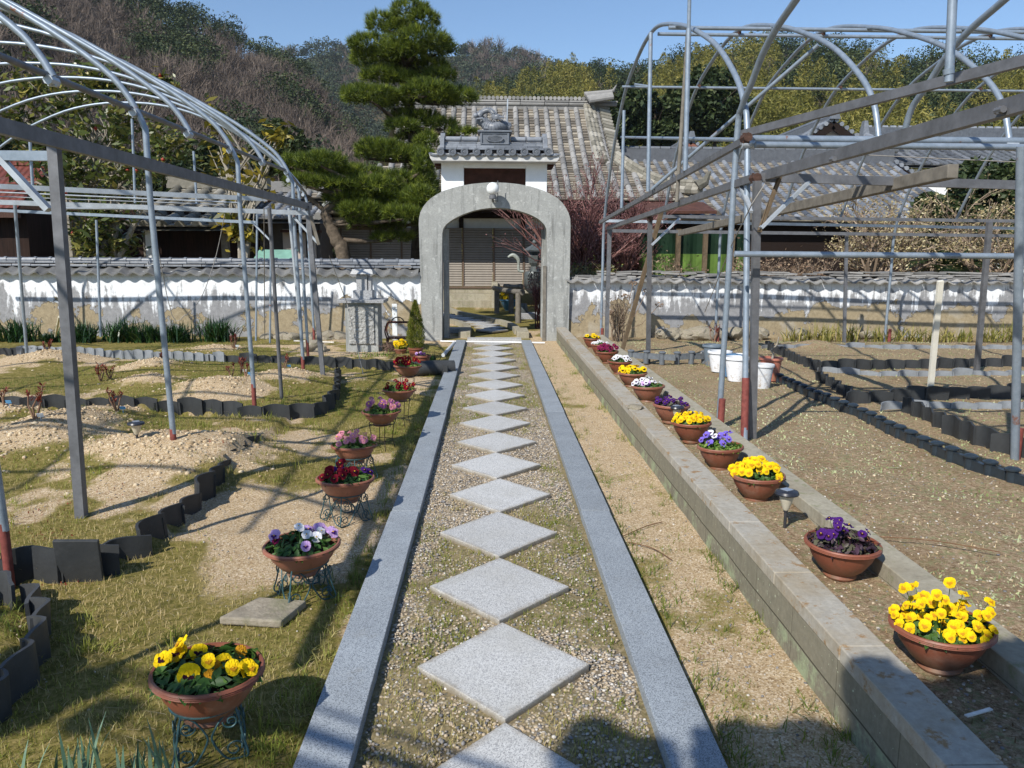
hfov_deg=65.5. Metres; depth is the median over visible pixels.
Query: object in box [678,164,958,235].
timber beam
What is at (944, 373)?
pale tile
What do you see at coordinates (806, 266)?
hedge bush
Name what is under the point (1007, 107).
greenhouse frame
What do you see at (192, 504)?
edging tile
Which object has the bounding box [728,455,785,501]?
flower pot
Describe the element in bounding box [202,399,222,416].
edging tile
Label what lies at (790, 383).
edging post
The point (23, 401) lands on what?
edging tile
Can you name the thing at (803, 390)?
edging post
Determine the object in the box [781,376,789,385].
edging post
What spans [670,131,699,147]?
gabled house
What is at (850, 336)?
daylily clump
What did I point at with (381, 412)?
flower pot
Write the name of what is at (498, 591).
stepping slab
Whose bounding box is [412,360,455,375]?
roof tile tube
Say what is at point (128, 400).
edging tile
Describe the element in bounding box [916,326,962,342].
daylily clump
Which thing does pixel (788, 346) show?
pale tile
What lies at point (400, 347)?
flower pot
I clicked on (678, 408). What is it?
solar lamp
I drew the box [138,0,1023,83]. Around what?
sky
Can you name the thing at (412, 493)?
granite kerb
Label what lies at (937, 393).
edging tile
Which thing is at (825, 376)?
edging tile
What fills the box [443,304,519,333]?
curved kerb
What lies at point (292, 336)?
rock
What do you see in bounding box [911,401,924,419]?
edging tile
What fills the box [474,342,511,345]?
stepping slab
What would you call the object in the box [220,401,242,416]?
edging tile
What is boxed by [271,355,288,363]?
edging tile
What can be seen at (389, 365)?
edging tile
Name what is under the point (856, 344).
pale tile
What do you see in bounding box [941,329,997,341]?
daylily clump
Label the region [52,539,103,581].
flat tile
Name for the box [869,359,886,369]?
edging tile
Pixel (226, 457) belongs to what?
edging tile
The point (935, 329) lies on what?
garden stake
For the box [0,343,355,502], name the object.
clods
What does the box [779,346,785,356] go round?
edging tile
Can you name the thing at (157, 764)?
iris shoot
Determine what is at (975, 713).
plant label
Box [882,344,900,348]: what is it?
pale tile
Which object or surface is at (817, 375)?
edging tile
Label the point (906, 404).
edging tile
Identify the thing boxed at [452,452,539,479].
stepping slab
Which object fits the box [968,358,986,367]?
edging tile
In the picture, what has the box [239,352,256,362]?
edging tile
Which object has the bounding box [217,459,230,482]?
edging tile
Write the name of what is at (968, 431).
edging tile
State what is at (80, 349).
corrugated tile
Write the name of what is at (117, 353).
corrugated tile
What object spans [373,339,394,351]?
dry shrub
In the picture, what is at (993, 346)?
pale tile
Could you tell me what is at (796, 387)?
edging post
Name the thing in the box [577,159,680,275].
plum tree
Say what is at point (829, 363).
edging tile
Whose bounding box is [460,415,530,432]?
stepping slab
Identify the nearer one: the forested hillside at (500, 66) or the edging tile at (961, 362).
the edging tile at (961, 362)
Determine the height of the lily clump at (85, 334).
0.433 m
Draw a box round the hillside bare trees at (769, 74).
[470,47,1008,143]
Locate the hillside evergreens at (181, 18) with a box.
[0,0,373,257]
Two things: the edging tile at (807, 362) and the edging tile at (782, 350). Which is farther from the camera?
the edging tile at (782, 350)
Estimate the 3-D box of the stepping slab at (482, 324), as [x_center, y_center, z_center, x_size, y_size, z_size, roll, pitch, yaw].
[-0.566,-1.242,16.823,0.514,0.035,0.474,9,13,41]
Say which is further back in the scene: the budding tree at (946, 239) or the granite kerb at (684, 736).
the budding tree at (946, 239)
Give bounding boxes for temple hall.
[295,84,710,307]
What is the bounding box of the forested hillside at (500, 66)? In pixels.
[271,35,553,134]
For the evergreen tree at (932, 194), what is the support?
on the ground at (686, 555)
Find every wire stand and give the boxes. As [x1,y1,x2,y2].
[168,704,249,767]
[273,559,336,602]
[320,491,372,527]
[335,454,377,478]
[369,421,394,451]
[389,398,410,426]
[398,375,415,398]
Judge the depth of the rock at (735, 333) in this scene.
13.99 m
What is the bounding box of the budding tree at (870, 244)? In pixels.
[812,188,974,277]
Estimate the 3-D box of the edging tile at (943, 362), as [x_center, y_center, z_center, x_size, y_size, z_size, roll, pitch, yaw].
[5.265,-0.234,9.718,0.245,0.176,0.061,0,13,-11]
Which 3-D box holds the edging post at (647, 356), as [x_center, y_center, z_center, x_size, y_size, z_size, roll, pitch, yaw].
[1.726,-0.333,9.877,0.216,0.166,0.092,6,11,24]
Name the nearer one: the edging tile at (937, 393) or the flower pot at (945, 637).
the flower pot at (945, 637)
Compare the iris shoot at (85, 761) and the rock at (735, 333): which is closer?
the iris shoot at (85, 761)
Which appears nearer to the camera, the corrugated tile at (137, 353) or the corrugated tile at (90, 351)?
the corrugated tile at (137, 353)
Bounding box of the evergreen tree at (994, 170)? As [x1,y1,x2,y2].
[943,155,1015,272]
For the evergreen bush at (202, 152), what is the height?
5.835 m
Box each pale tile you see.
[778,344,795,347]
[817,367,839,372]
[837,367,859,374]
[845,342,864,347]
[860,370,881,375]
[863,345,882,348]
[879,371,899,375]
[880,401,901,410]
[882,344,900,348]
[897,370,917,376]
[901,344,917,348]
[914,400,928,406]
[916,345,930,348]
[916,371,936,376]
[926,401,952,408]
[935,371,953,375]
[938,345,952,347]
[950,401,977,409]
[951,345,970,348]
[952,368,972,375]
[969,346,988,348]
[973,370,990,375]
[974,402,1001,408]
[986,344,1006,349]
[988,370,1008,375]
[998,401,1022,408]
[1005,370,1023,374]
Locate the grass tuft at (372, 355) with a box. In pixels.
[350,349,407,357]
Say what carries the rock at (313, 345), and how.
on the ground at (686, 555)
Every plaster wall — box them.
[0,256,421,338]
[566,271,1023,337]
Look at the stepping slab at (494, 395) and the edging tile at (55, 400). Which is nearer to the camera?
the edging tile at (55, 400)
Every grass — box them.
[0,339,452,767]
[249,354,874,767]
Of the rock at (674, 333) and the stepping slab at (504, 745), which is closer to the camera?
the stepping slab at (504, 745)
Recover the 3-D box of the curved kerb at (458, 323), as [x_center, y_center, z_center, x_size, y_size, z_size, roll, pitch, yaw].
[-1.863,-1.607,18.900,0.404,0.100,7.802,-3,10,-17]
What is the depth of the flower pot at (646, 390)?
7.33 m
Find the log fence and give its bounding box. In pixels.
[492,284,524,322]
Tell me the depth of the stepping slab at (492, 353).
12.06 m
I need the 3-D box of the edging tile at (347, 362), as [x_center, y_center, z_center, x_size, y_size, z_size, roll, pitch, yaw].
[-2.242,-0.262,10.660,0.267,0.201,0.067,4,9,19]
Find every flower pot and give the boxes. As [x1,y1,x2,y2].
[147,634,264,728]
[262,522,341,578]
[315,458,374,503]
[331,429,378,464]
[361,396,400,426]
[382,378,416,400]
[393,339,407,353]
[393,355,421,377]
[413,351,430,360]
[499,292,514,310]
[583,333,600,347]
[591,340,608,355]
[596,342,618,363]
[607,354,631,374]
[617,365,647,386]
[631,376,664,401]
[653,395,689,423]
[671,411,711,443]
[697,430,743,470]
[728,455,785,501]
[804,516,882,581]
[888,577,998,676]
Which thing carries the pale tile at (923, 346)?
on the ground at (686, 555)
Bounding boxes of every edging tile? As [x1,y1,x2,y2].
[0,348,11,355]
[0,545,63,585]
[0,559,2,570]
[0,570,15,609]
[0,638,40,704]
[0,668,11,723]
[1,396,22,404]
[10,347,23,355]
[19,396,45,407]
[19,583,41,625]
[22,615,50,666]
[30,597,50,635]
[41,394,65,408]
[57,544,119,584]
[64,398,89,407]
[86,397,111,405]
[103,535,152,559]
[108,395,134,406]
[134,397,157,411]
[135,513,167,539]
[154,400,181,414]
[158,502,185,538]
[177,397,202,415]
[179,492,201,523]
[194,470,215,500]
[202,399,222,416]
[209,464,224,496]
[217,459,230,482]
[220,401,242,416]
[223,448,236,464]
[226,355,241,362]
[237,405,264,416]
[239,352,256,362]
[244,435,259,446]
[257,355,272,362]
[261,404,289,419]
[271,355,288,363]
[287,357,300,364]
[289,403,314,419]
[305,356,318,364]
[312,401,328,415]
[322,394,334,409]
[324,356,336,367]
[327,390,334,402]
[332,384,338,389]
[334,371,340,376]
[334,376,340,388]
[334,389,339,404]
[335,357,352,368]
[350,359,368,369]
[366,359,384,370]
[382,361,396,371]
[440,364,447,375]
[774,346,779,355]
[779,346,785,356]
[784,350,789,360]
[788,351,794,361]
[794,354,799,363]
[797,356,805,366]
[803,358,812,369]
[809,359,821,370]
[815,371,823,383]
[820,374,828,385]
[821,360,839,367]
[825,377,834,389]
[831,380,841,393]
[836,384,845,398]
[838,358,855,367]
[843,385,852,398]
[846,390,871,403]
[854,359,871,369]
[868,390,893,402]
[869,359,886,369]
[884,359,904,368]
[890,388,910,401]
[901,397,914,416]
[905,360,920,368]
[906,385,927,400]
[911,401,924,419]
[919,359,938,368]
[922,407,934,426]
[925,386,949,400]
[933,411,946,427]
[936,357,954,368]
[941,415,961,439]
[947,386,969,399]
[952,358,970,368]
[961,421,975,444]
[967,386,990,399]
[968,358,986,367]
[975,426,999,449]
[985,358,1002,366]
[987,385,1010,398]
[990,433,1023,457]
[1001,355,1011,366]
[1007,383,1023,397]
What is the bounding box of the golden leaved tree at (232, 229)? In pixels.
[197,92,294,267]
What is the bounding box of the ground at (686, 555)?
[0,273,1023,767]
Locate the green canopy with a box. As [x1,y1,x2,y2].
[253,250,298,268]
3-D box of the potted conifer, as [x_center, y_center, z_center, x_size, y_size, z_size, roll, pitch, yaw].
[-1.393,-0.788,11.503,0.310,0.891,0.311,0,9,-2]
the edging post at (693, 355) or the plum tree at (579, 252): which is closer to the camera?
the edging post at (693, 355)
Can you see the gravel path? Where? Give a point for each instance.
(378, 690)
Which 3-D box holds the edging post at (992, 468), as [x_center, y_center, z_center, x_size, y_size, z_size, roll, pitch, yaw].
[3.003,0.560,4.949,0.092,0.166,0.188,-1,9,-9]
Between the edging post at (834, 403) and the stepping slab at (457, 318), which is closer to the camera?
the edging post at (834, 403)
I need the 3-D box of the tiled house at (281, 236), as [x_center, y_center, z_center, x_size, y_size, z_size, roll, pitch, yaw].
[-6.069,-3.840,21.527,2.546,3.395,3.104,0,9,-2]
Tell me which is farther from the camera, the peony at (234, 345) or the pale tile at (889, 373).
the peony at (234, 345)
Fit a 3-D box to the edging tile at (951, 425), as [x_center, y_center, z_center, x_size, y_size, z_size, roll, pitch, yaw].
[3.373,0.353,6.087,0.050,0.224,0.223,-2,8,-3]
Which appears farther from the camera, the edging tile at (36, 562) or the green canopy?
the green canopy
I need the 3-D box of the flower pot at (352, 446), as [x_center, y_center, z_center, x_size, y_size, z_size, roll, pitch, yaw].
[-1.079,0.426,5.443,0.314,0.229,0.314,4,9,30]
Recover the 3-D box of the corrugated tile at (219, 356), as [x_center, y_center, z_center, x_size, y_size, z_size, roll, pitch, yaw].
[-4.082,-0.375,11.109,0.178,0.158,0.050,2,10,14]
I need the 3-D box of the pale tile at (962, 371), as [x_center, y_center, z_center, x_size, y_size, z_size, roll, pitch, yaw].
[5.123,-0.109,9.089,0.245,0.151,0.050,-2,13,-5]
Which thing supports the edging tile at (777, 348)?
on the ground at (686, 555)
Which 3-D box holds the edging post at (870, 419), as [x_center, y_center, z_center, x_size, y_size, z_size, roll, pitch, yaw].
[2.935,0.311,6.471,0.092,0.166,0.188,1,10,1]
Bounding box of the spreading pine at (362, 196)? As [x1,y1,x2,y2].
[273,145,440,268]
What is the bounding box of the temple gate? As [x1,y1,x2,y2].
[419,99,570,340]
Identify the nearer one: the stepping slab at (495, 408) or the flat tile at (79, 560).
the flat tile at (79, 560)
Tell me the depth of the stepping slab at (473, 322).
17.27 m
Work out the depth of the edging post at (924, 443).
5.63 m
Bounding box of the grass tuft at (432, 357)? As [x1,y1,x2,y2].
[425,352,440,359]
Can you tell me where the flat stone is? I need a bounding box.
[220,597,305,627]
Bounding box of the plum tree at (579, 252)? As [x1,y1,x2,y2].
[486,146,677,275]
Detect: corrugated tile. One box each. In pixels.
[16,346,24,354]
[28,345,36,352]
[76,346,84,352]
[83,348,94,354]
[95,348,103,356]
[104,350,113,357]
[114,350,123,358]
[121,350,133,358]
[131,349,143,358]
[142,350,152,358]
[151,352,159,357]
[171,351,183,360]
[182,352,193,360]
[194,352,203,360]
[204,354,213,360]
[212,351,224,361]
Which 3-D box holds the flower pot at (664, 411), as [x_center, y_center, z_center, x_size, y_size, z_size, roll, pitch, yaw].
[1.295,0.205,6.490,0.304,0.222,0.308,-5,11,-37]
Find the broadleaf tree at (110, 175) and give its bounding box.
[0,48,202,267]
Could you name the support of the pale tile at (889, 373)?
on the ground at (686, 555)
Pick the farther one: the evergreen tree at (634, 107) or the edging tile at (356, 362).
the evergreen tree at (634, 107)
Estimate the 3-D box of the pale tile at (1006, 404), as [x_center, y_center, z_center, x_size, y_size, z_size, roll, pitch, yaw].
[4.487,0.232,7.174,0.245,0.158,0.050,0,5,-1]
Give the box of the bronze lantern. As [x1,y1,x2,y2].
[508,234,540,318]
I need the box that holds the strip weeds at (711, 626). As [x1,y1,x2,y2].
[542,351,853,767]
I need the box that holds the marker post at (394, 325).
[392,304,397,339]
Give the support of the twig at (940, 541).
on the ground at (686, 555)
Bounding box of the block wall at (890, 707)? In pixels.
[556,327,1007,767]
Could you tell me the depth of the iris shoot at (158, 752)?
2.30 m
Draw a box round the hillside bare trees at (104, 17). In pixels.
[0,0,372,202]
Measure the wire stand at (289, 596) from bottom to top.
0.169 m
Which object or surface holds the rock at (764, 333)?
on the ground at (686, 555)
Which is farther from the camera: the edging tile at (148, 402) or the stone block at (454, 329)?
the stone block at (454, 329)
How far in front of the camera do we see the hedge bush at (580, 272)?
15.33 m
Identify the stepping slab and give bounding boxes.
[417,622,588,723]
[430,558,568,624]
[437,723,579,767]
[440,512,556,558]
[450,317,473,319]
[450,478,549,513]
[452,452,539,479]
[458,432,535,453]
[459,319,483,321]
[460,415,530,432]
[463,401,527,415]
[465,389,524,401]
[466,321,491,323]
[468,380,522,389]
[469,371,519,380]
[470,323,499,326]
[471,356,515,363]
[471,363,517,371]
[472,351,513,356]
[473,345,512,351]
[474,325,505,328]
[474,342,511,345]
[476,328,507,332]
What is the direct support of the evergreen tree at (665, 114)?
on the ground at (686, 555)
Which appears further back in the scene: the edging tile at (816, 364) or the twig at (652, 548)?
the edging tile at (816, 364)
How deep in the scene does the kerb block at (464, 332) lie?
14.56 m
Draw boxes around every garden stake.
[54,316,59,337]
[927,280,943,386]
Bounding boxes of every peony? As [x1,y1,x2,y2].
[0,386,11,407]
[25,382,45,419]
[42,338,52,349]
[94,361,105,381]
[104,364,114,378]
[106,387,125,411]
[225,361,234,376]
[230,333,238,348]
[238,356,246,373]
[239,360,250,376]
[281,351,290,368]
[709,323,719,341]
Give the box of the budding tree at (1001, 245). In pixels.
[928,189,1014,274]
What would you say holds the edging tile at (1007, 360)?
on the ground at (686, 555)
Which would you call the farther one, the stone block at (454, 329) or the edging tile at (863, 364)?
the stone block at (454, 329)
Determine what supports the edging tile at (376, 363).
on the ground at (686, 555)
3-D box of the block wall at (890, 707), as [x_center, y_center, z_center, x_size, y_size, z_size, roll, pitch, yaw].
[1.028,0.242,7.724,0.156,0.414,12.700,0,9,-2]
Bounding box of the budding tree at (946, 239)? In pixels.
[851,174,1011,271]
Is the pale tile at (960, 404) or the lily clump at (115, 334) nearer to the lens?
the pale tile at (960, 404)
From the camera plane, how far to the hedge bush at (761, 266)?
15.43 m
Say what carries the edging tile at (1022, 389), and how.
on the ground at (686, 555)
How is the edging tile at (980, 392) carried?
on the ground at (686, 555)
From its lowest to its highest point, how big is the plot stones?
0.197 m
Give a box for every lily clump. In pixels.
[0,317,48,342]
[33,331,60,342]
[44,318,109,343]
[92,315,158,342]
[123,321,171,342]
[140,318,202,343]
[177,315,253,342]
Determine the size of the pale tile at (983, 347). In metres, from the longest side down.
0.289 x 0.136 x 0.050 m
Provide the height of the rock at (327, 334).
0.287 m
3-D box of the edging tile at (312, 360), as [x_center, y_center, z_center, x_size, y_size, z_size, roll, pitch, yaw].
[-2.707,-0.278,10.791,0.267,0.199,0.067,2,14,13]
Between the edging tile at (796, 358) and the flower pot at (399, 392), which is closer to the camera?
the flower pot at (399, 392)
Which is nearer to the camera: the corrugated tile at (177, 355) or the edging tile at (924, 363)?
the edging tile at (924, 363)
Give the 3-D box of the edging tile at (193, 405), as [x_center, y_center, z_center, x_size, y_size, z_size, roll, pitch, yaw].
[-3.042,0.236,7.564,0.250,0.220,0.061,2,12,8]
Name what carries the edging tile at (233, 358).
on the ground at (686, 555)
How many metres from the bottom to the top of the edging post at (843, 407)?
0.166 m
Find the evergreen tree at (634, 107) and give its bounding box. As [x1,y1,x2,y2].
[606,83,646,145]
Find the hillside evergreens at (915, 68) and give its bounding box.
[333,31,1023,255]
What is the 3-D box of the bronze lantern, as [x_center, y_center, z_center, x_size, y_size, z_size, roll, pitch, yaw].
[0.433,-2.523,18.758,1.080,1.967,0.501,0,9,-2]
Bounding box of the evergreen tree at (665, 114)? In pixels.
[631,83,699,145]
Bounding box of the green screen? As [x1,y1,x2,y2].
[639,229,743,276]
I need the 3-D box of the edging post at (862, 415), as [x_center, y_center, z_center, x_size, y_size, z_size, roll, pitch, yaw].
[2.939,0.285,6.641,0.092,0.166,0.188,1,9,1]
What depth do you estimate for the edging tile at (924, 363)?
9.70 m
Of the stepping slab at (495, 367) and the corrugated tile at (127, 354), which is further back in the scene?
the corrugated tile at (127, 354)
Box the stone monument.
[337,269,387,351]
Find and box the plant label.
[964,707,992,717]
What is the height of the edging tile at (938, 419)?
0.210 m
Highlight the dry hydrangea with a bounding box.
[600,281,663,341]
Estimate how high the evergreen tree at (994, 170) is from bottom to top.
4.285 m
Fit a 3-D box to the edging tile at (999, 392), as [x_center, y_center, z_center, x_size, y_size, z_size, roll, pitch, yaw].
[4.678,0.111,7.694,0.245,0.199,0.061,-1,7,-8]
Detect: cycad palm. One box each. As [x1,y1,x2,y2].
[863,229,1013,274]
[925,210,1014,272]
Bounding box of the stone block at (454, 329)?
[450,327,460,332]
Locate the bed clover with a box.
[2,345,351,585]
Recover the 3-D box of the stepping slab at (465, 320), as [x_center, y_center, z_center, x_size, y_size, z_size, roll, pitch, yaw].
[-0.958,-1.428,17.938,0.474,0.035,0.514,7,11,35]
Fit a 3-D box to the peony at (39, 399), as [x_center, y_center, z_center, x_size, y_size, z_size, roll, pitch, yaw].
[-3.701,0.143,6.189,0.165,0.311,0.183,-5,11,-28]
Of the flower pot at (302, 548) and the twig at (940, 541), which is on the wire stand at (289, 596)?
the flower pot at (302, 548)
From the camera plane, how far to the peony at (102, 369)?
9.17 m
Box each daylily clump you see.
[780,326,821,341]
[800,321,856,341]
[815,323,871,341]
[864,324,908,341]
[883,325,928,341]
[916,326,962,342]
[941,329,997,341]
[968,325,1023,342]
[987,320,1023,341]
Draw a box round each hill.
[2,0,336,258]
[305,56,516,137]
[522,85,962,269]
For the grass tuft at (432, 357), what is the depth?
10.97 m
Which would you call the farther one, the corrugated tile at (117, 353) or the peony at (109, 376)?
the corrugated tile at (117, 353)
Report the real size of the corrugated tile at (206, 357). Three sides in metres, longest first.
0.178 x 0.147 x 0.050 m
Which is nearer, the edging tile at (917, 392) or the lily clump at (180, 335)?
the edging tile at (917, 392)
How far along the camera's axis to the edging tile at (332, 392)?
8.05 m
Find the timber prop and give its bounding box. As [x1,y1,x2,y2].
[621,212,663,349]
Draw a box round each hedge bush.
[570,248,623,276]
[636,250,707,276]
[724,237,794,275]
[771,246,842,275]
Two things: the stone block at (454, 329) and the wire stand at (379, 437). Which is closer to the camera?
the wire stand at (379, 437)
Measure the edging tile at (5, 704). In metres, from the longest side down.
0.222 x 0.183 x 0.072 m
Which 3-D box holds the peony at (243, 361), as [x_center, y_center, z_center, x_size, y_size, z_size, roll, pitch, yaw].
[-3.286,-0.223,9.721,0.111,0.240,0.161,0,9,-2]
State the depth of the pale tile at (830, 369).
9.27 m
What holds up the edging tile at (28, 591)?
on the ground at (686, 555)
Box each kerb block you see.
[458,327,470,337]
[516,328,528,337]
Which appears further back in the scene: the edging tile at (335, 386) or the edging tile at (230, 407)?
the edging tile at (335, 386)
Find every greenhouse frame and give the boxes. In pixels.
[0,0,362,587]
[599,0,1023,439]
[716,0,1023,460]
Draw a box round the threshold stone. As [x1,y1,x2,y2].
[467,337,520,341]
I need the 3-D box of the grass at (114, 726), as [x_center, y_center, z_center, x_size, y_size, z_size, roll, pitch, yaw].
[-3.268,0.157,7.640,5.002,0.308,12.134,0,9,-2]
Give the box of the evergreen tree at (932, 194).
[908,191,956,271]
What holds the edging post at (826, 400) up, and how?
on the ground at (686, 555)
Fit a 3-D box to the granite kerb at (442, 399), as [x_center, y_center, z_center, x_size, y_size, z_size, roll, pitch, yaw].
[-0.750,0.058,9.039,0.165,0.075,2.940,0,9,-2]
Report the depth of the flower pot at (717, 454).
5.04 m
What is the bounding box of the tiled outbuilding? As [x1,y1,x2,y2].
[19,176,270,268]
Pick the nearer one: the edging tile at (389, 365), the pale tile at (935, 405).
the pale tile at (935, 405)
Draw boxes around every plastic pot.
[702,343,720,365]
[707,349,732,371]
[725,353,741,376]
[726,355,741,381]
[758,363,774,388]
[759,337,783,380]
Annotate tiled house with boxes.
[251,181,332,268]
[859,121,1023,267]
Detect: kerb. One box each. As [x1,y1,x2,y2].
[293,511,418,767]
[392,412,446,517]
[429,367,457,411]
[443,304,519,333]
[449,340,465,369]
[450,318,470,327]
[521,340,543,369]
[531,368,563,413]
[546,412,609,516]
[581,510,727,767]
[598,335,1023,701]
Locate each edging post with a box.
[627,349,643,358]
[643,350,659,363]
[659,351,675,364]
[673,351,689,364]
[688,351,703,363]
[775,373,783,383]
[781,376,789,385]
[786,378,795,388]
[792,381,801,392]
[799,383,807,395]
[805,387,814,398]
[813,390,822,401]
[821,392,831,405]
[829,396,839,410]
[838,400,848,413]
[847,403,858,417]
[857,407,868,421]
[865,411,877,425]
[874,415,886,430]
[883,420,895,436]
[893,424,906,440]
[904,429,917,446]
[917,435,931,452]
[930,440,945,459]
[945,445,964,466]
[963,453,983,473]
[982,459,1005,480]
[1004,466,1023,485]
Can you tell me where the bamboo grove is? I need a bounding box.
[471,31,1023,168]
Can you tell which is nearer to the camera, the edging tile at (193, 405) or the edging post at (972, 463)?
the edging post at (972, 463)
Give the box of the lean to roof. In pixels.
[635,202,716,213]
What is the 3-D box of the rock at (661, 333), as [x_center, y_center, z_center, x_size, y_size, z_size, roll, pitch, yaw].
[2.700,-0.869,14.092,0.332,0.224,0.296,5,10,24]
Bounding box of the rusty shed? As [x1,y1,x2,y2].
[0,161,54,266]
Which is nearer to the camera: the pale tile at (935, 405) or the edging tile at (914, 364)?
the pale tile at (935, 405)
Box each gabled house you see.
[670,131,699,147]
[779,114,913,173]
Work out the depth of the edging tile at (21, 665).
2.81 m
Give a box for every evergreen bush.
[0,138,48,176]
[143,160,196,201]
[165,134,246,176]
[246,117,310,180]
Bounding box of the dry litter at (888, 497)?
[583,338,1023,757]
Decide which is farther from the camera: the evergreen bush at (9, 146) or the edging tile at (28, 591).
the evergreen bush at (9, 146)
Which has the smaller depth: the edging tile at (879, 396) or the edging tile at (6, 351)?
the edging tile at (879, 396)
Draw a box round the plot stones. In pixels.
[608,342,1023,759]
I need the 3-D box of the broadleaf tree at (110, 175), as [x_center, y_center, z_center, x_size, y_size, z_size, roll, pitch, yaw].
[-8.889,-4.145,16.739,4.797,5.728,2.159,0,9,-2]
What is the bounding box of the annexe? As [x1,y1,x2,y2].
[620,146,972,276]
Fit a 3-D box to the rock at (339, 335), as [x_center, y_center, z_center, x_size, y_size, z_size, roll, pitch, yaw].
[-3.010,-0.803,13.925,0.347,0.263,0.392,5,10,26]
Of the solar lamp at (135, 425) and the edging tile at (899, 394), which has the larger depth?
the edging tile at (899, 394)
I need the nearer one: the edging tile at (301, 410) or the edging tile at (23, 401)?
the edging tile at (301, 410)
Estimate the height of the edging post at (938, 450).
0.166 m
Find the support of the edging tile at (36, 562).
on the ground at (686, 555)
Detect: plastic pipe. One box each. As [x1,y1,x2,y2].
[294,340,333,342]
[440,340,544,343]
[441,341,455,356]
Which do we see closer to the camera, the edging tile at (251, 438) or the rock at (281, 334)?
the edging tile at (251, 438)
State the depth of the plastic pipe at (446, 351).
12.33 m
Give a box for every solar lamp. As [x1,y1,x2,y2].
[127,420,144,438]
[669,405,683,415]
[774,487,799,527]
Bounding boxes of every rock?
[259,332,273,338]
[273,332,287,339]
[283,332,299,339]
[304,339,326,351]
[309,331,316,339]
[322,330,334,339]
[334,331,345,339]
[627,404,644,409]
[655,329,670,338]
[667,327,680,339]
[680,329,692,339]
[688,326,713,340]
[710,327,721,339]
[727,327,742,339]
[749,327,769,339]
[790,328,806,339]
[858,330,874,338]
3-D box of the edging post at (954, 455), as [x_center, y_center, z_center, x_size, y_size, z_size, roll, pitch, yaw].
[2.948,0.502,5.284,0.092,0.166,0.188,-1,9,-9]
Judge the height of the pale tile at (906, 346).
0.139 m
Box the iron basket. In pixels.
[384,317,414,344]
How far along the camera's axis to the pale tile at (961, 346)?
11.72 m
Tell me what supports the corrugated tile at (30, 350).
on the ground at (686, 555)
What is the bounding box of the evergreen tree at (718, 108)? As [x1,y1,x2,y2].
[675,63,756,146]
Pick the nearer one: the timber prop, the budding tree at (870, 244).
the timber prop
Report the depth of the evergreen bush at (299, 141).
32.24 m
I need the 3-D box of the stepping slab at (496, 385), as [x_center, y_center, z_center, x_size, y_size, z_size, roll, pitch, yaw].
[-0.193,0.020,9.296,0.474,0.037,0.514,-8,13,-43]
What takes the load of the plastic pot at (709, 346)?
on the ground at (686, 555)
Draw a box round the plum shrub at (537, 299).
[527,257,577,328]
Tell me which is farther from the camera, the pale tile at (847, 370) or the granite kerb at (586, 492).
the pale tile at (847, 370)
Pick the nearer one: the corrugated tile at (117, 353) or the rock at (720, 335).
the corrugated tile at (117, 353)
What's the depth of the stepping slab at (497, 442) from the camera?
6.44 m
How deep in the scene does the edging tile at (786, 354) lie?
10.51 m
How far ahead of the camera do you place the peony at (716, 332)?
13.22 m
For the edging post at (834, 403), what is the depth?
7.16 m
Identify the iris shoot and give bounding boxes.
[16,741,57,767]
[58,729,85,767]
[80,712,111,767]
[115,743,138,767]
[138,717,178,767]
[141,734,178,767]
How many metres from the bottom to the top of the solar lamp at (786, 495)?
0.264 m
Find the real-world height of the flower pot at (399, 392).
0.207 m
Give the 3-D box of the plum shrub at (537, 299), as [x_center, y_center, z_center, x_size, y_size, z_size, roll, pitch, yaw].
[0.715,-1.867,16.002,1.124,1.591,1.297,4,10,21]
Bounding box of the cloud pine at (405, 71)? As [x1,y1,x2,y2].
[338,0,481,269]
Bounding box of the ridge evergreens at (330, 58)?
[247,35,607,137]
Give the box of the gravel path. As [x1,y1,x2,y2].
[353,340,665,767]
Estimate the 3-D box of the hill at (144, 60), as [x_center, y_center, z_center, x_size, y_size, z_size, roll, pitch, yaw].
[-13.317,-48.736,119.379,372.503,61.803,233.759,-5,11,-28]
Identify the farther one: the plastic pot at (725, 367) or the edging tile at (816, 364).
the edging tile at (816, 364)
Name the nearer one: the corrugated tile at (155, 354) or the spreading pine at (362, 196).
the corrugated tile at (155, 354)
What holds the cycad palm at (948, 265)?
on the ground at (686, 555)
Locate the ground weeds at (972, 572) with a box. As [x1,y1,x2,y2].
[617,340,1023,611]
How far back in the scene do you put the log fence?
20.19 m
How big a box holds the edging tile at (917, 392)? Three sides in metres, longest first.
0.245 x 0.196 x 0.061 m
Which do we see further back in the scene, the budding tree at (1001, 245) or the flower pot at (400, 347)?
the budding tree at (1001, 245)
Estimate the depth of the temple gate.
13.88 m
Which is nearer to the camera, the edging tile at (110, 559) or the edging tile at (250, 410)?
the edging tile at (110, 559)
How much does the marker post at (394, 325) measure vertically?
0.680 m
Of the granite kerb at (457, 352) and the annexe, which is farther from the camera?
the annexe
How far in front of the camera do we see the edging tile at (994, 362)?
9.81 m
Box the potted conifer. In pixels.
[406,299,425,356]
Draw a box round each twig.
[624,522,661,535]
[628,542,671,559]
[879,536,999,552]
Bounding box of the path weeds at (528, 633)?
[362,344,660,767]
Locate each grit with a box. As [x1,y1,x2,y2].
[0,346,436,743]
[567,387,1023,767]
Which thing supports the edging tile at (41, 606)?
on the ground at (686, 555)
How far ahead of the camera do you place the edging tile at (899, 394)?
7.45 m
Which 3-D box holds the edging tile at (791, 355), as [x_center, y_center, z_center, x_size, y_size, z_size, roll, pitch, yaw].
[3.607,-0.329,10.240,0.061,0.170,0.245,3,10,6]
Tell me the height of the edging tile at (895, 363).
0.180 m

